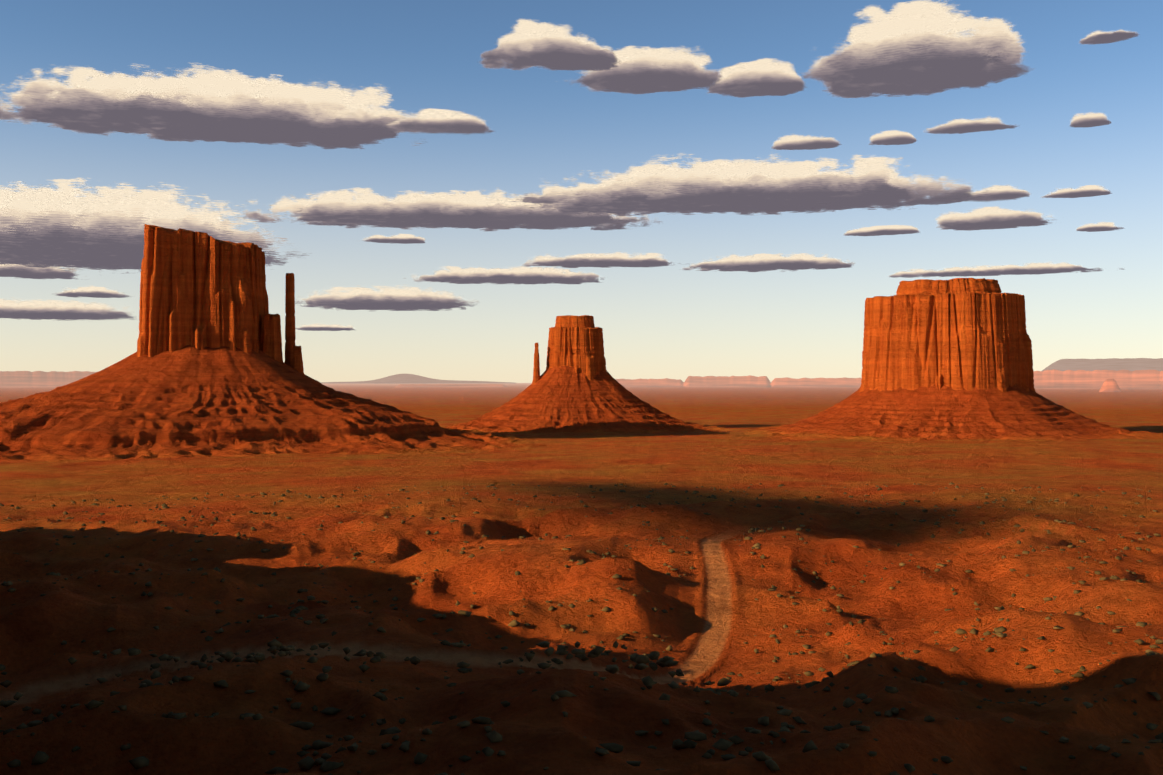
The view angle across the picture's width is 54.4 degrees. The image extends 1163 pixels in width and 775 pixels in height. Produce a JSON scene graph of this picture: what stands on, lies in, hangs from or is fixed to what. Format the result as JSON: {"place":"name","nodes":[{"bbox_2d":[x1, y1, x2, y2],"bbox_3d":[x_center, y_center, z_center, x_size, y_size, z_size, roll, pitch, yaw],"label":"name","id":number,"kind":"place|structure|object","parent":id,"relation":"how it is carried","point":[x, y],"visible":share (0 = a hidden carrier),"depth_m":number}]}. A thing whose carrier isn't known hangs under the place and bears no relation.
{"place":"outdoors","nodes":[
{"label":"outdoors","id":0,"kind":"place"},
{"bbox_2d":[0,264,114,278],"bbox_3d":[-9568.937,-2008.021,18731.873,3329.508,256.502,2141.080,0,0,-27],"label":"cloud","id":1,"kind":"structure","parent":0,"point":[20,271],"depth_m":18739.73},
{"bbox_2d":[0,298,136,320],"bbox_3d":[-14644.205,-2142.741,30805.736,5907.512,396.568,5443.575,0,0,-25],"label":"cloud","id":2,"kind":"structure","parent":0,"point":[59,310],"depth_m":30155.28},
{"bbox_2d":[55,285,130,297],"bbox_3d":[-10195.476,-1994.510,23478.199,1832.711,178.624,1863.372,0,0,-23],"label":"cloud","id":3,"kind":"structure","parent":0,"point":[97,292],"depth_m":23347.19},
{"bbox_2d":[0,178,353,273],"bbox_3d":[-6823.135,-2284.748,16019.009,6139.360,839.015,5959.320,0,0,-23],"label":"cloud","id":4,"kind":"structure","parent":0,"point":[43,227],"depth_m":14885.37},
{"bbox_2d":[137,224,268,356],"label":"butte","id":5,"kind":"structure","parent":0,"point":[201,290],"depth_m":2029.56},
{"bbox_2d":[0,65,487,149],"bbox_3d":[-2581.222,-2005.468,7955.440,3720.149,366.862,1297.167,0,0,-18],"label":"cloud","id":6,"kind":"structure","parent":0,"point":[213,105],"depth_m":7731.22},
{"bbox_2d":[295,323,355,330],"bbox_3d":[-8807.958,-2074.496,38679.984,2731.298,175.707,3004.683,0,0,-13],"label":"cloud","id":7,"kind":"structure","parent":0,"point":[323,327],"depth_m":38426.98},
{"bbox_2d":[295,283,488,310],"bbox_3d":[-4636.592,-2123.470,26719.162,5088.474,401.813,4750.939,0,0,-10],"label":"cloud","id":8,"kind":"structure","parent":0,"point":[388,298],"depth_m":25976.59},
{"bbox_2d":[364,234,424,243],"bbox_3d":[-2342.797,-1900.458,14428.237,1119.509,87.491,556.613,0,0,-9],"label":"cloud","id":9,"kind":"structure","parent":0,"point":[405,238],"depth_m":14321.15},
{"bbox_2d":[320,374,512,383],"bbox_3d":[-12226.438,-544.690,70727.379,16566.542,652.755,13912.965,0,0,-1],"label":"mountain","id":10,"kind":"structure","parent":0,"point":[405,379],"depth_m":68950.98},
{"bbox_2d":[370,108,494,134],"bbox_3d":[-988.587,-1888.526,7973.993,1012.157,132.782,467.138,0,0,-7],"label":"cloud","id":11,"kind":"structure","parent":0,"point":[459,124],"depth_m":7931.70},
{"bbox_2d":[237,185,716,230],"bbox_3d":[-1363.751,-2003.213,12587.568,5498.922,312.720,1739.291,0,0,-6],"label":"cloud","id":12,"kind":"structure","parent":0,"point":[458,209],"depth_m":12286.32},
{"bbox_2d":[403,264,603,283],"bbox_3d":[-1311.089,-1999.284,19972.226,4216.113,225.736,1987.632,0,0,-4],"label":"cloud","id":13,"kind":"structure","parent":0,"point":[515,275],"depth_m":19699.42},
{"bbox_2d":[480,19,635,75],"bbox_3d":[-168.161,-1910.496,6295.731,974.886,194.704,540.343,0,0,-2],"label":"cloud","id":14,"kind":"structure","parent":0,"point":[528,44],"depth_m":6206.46},
{"bbox_2d":[546,327,605,379],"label":"butte","id":15,"kind":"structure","parent":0,"point":[579,349],"depth_m":2754.96},
{"bbox_2d":[555,315,594,327],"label":"butte cap","id":16,"kind":"object","parent":15,"relation":"on","point":[582,321],"visible":0.83,"depth_m":2767.29},
{"bbox_2d":[0,383,1162,774],"bbox_3d":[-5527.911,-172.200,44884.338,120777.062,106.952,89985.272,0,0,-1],"label":"desert ground","id":17,"kind":"structure","parent":0,"point":[712,619],"depth_m":445.96},
{"bbox_2d":[0,371,95,387],"bbox_3d":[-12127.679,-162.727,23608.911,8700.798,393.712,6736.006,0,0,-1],"label":"mesa","id":18,"kind":"structure","parent":17,"relation":"on","point":[19,379],"depth_m":23317.72},
{"bbox_2d":[0,345,553,462],"bbox_3d":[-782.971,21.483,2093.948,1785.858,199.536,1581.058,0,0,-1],"label":"talus slope","id":19,"kind":"structure","parent":17,"relation":"on","point":[188,401],"depth_m":1846.45},
{"bbox_2d":[260,314,282,361],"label":"rock pillar","id":20,"kind":"structure","parent":19,"relation":"on","point":[270,338],"depth_m":2100.95},
{"bbox_2d":[285,273,295,365],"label":"rock spire","id":21,"kind":"structure","parent":19,"relation":"on","point":[290,335],"depth_m":2166.68},
{"bbox_2d":[291,346,304,374],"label":"rock pillar","id":22,"kind":"structure","parent":19,"relation":"on","point":[297,362],"depth_m":2126.58},
{"bbox_2d":[0,482,1162,774],"bbox_3d":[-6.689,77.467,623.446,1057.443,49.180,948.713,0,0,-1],"label":"desert shrubs","id":23,"kind":"object","parent":17,"relation":"on","point":[280,650],"visible":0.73,"depth_m":270.19},
{"bbox_2d":[440,366,728,432],"bbox_3d":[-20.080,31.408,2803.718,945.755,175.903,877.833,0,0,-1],"label":"talus slope","id":24,"kind":"structure","parent":17,"relation":"on","point":[555,399],"depth_m":2661.99},
{"bbox_2d":[531,343,539,384],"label":"rock spire","id":25,"kind":"structure","parent":24,"relation":"on","point":[536,373],"depth_m":2768.98},
{"bbox_2d":[396,375,861,387],"bbox_3d":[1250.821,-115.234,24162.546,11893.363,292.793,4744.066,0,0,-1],"label":"mesa","id":26,"kind":"structure","parent":17,"relation":"on","point":[727,381],"depth_m":23687.31},
{"bbox_2d":[743,383,1162,440],"bbox_3d":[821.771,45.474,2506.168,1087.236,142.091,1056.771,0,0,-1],"label":"talus slope","id":27,"kind":"structure","parent":17,"relation":"on","point":[945,412],"depth_m":2306.57},
{"bbox_2d":[859,292,1035,392],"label":"butte","id":28,"kind":"object","parent":27,"relation":"on","point":[968,341],"depth_m":2386.09},
{"bbox_2d":[896,278,1001,294],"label":"butte cap","id":29,"kind":"object","parent":28,"relation":"on","point":[951,286],"visible":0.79,"depth_m":2448.58},
{"bbox_2d":[1033,369,1162,388],"bbox_3d":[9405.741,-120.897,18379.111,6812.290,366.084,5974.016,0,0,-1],"label":"mesa","id":30,"kind":"structure","parent":17,"relation":"on","point":[1096,379],"depth_m":18044.00},
{"bbox_2d":[1099,379,1120,391],"bbox_3d":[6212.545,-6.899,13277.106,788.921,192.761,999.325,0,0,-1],"label":"butte","id":31,"kind":"object","parent":17,"relation":"on","point":[1109,385],"visible":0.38,"depth_m":13123.89},
{"bbox_2d":[0,0,1162,382],"label":"sky","id":32,"kind":"structure","parent":0,"point":[670,322]},
{"bbox_2d":[523,252,677,267],"bbox_3d":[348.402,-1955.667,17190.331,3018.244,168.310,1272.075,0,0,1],"label":"cloud","id":33,"kind":"structure","parent":0,"point":[616,259],"depth_m":17058.79},
{"bbox_2d":[548,46,748,93],"bbox_3d":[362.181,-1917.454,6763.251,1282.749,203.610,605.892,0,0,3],"label":"cloud","id":34,"kind":"structure","parent":0,"point":[664,69],"depth_m":6658.25},
{"bbox_2d":[663,253,853,271],"bbox_3d":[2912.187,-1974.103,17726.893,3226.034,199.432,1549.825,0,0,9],"label":"cloud","id":35,"kind":"structure","parent":0,"point":[763,262],"depth_m":17487.98},
{"bbox_2d":[488,149,1029,219],"bbox_3d":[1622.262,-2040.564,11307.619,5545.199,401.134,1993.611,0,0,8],"label":"cloud","id":36,"kind":"structure","parent":0,"point":[743,187],"depth_m":10997.78},
{"bbox_2d":[701,56,822,97],"bbox_3d":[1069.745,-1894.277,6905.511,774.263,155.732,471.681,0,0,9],"label":"cloud","id":37,"kind":"structure","parent":0,"point":[763,77],"depth_m":6797.80},
{"bbox_2d":[772,135,841,149],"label":"cloud","id":38,"kind":"structure","parent":0,"point":[796,142],"depth_m":8527.35},
{"bbox_2d":[843,225,919,235],"bbox_3d":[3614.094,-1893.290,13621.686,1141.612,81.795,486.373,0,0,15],"label":"cloud","id":39,"kind":"structure","parent":0,"point":[884,230],"depth_m":13513.13},
{"bbox_2d":[869,130,916,144],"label":"cloud","id":40,"kind":"structure","parent":0,"point":[895,137],"depth_m":8359.88},
{"bbox_2d":[779,0,1031,97],"bbox_3d":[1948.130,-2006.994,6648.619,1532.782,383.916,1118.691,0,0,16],"label":"cloud","id":41,"kind":"structure","parent":0,"point":[921,47],"depth_m":6448.31},
{"bbox_2d":[924,116,1015,133],"bbox_3d":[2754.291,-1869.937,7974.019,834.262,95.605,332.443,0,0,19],"label":"cloud","id":42,"kind":"structure","parent":0,"point":[959,126],"depth_m":7952.03},
{"bbox_2d":[940,185,1030,201],"bbox_3d":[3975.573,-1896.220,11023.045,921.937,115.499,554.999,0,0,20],"label":"cloud","id":43,"kind":"structure","parent":0,"point":[1007,192],"depth_m":10879.00},
{"bbox_2d":[918,206,1056,231],"bbox_3d":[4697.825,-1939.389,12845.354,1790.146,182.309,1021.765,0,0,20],"label":"cloud","id":44,"kind":"structure","parent":0,"point":[989,218],"depth_m":12738.56},
{"bbox_2d":[889,262,1123,277],"bbox_3d":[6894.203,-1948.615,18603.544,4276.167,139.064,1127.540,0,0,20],"label":"cloud","id":45,"kind":"structure","parent":0,"point":[1036,268],"depth_m":18468.05},
{"bbox_2d":[1041,185,1110,197],"bbox_3d":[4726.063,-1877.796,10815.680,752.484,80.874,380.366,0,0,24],"label":"cloud","id":46,"kind":"structure","parent":0,"point":[1089,190],"depth_m":10762.46},
{"bbox_2d":[1069,112,1111,127],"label":"cloud","id":47,"kind":"structure","parent":0,"point":[1092,119],"depth_m":7797.84},
{"bbox_2d":[1076,222,1123,231],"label":"cloud","id":48,"kind":"structure","parent":0,"point":[1102,226],"depth_m":13216.44},
{"bbox_2d":[1042,358,1162,370],"bbox_3d":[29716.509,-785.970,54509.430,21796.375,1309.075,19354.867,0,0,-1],"label":"mesa","id":49,"kind":"structure","parent":0,"point":[1129,364],"depth_m":54323.56},
{"bbox_2d":[1080,29,1138,44],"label":"cloud","id":50,"kind":"structure","parent":0,"point":[1097,37],"depth_m":5866.38}
]}

